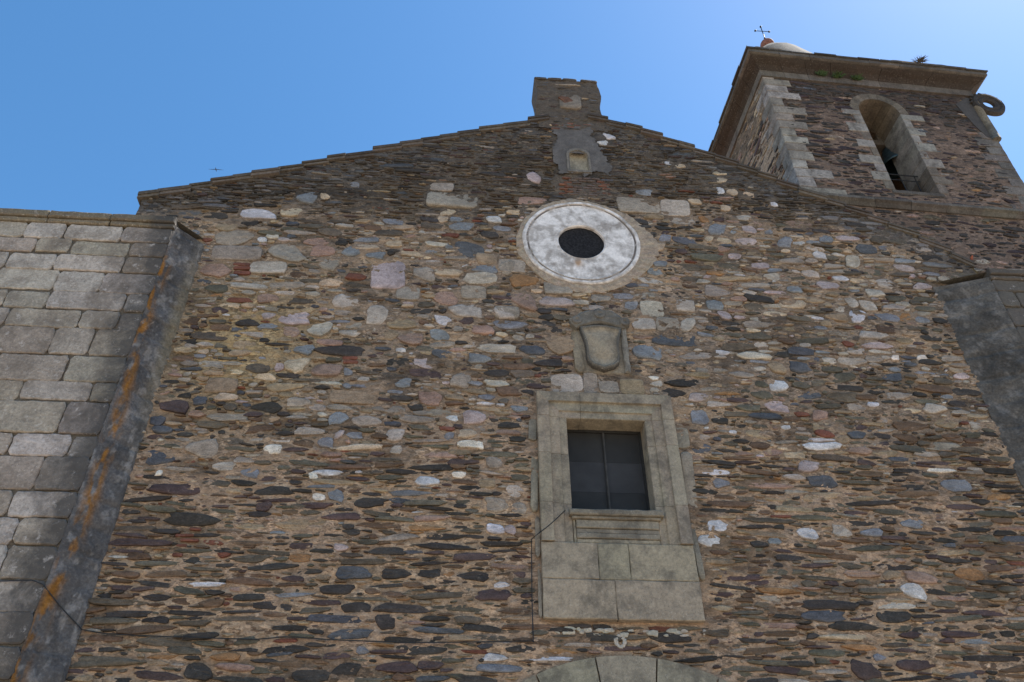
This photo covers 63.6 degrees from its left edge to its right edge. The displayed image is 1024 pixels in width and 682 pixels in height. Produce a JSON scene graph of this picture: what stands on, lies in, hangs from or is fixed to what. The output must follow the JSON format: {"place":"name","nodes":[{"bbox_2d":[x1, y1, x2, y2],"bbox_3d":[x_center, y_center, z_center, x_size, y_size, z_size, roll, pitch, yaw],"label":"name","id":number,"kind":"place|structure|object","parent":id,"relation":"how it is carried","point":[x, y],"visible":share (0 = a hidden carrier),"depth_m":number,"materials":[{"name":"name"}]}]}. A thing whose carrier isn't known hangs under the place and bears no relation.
{"place":"outdoors","nodes":[
{"label":"outdoors","id":0,"kind":"place"},
{"bbox_2d":[0,0,1023,214],"label":"sky","id":1,"kind":"structure","parent":0,"point":[103,103],"materials":[{"name":"blue"}]},
{"label":"ground","id":2,"kind":"structure","parent":0,"visible":0},
{"bbox_2d":[0,208,203,681],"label":"stone buttress","id":3,"kind":"structure","parent":2,"relation":"on","point":[92,307],"depth_m":12.47,"materials":[{"name":"stone"}]},
{"bbox_2d":[65,77,1023,681],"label":"church front","id":4,"kind":"structure","parent":2,"relation":"on","point":[727,415],"depth_m":13.08,"materials":[{"name":"stone"}]},
{"bbox_2d":[0,510,565,642],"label":"cable","id":5,"kind":"object","parent":4,"relation":"attached to","point":[307,637],"depth_m":10.75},
{"bbox_2d":[528,391,704,623],"bbox_3d":[1.545,2.460,12.535,2.586,3.759,0.582,2,-39,-4],"label":"window","id":6,"kind":"structure","parent":4,"relation":"in","point":[617,469],"depth_m":12.18,"materials":[{"name":"stone"}]},
{"bbox_2d":[708,42,1023,272],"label":"bell tower","id":7,"kind":"structure","parent":4,"relation":"on","point":[789,114],"depth_m":20.91,"materials":[{"name":"stone"}]},
{"bbox_2d":[754,26,773,46],"bbox_3d":[8.841,-10.611,28.876,0.471,1.510,0.471,-29,-47,30],"label":"roof cross","id":8,"kind":"object","parent":7,"relation":"on","point":[765,41],"visible":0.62,"depth_m":28.43,"materials":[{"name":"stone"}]},
{"bbox_2d":[815,69,828,75],"bbox_3d":[8.256,-7.154,22.019,0.451,0.228,0.189,13,-41,-16],"label":"grass tuft","id":9,"kind":"object","parent":7,"relation":"on","point":[821,73],"visible":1,"depth_m":22.05,"materials":[{"name":"green plant"}]},
{"bbox_2d":[832,70,845,77],"bbox_3d":[8.742,-7.137,22.063,0.471,0.248,0.253,-13,-41,15],"label":"grass tuft","id":10,"kind":"object","parent":7,"relation":"on","point":[837,75],"visible":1,"depth_m":22.07,"materials":[{"name":"green plant"}]},
{"bbox_2d":[850,73,864,80],"bbox_3d":[9.248,-7.072,22.085,0.477,0.226,0.201,2,-39,-4],"label":"grass tuft","id":11,"kind":"object","parent":7,"relation":"on","point":[858,77],"visible":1,"depth_m":22.12,"materials":[{"name":"green plant"}]},
{"bbox_2d":[873,135,899,178],"bbox_3d":[10.097,-4.979,22.026,1.800,1.350,0.840,2,-39,-4],"label":"bell","id":12,"kind":"object","parent":7,"relation":"hanging from","point":[888,155],"visible":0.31,"depth_m":22.05,"materials":[{"name":"brown metal"}]},
{"bbox_2d":[912,55,928,62],"bbox_3d":[11.014,-7.629,22.303,0.548,0.266,0.317,-14,-41,16],"label":"dry plant","id":13,"kind":"object","parent":7,"relation":"on","point":[920,60],"visible":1,"depth_m":22.33,"materials":[{"name":"brown plant"}]},
{"bbox_2d":[933,268,1023,487],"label":"stone buttress","id":14,"kind":"structure","parent":4,"relation":"attached to","point":[984,311],"depth_m":14.86,"materials":[{"name":"stone"}]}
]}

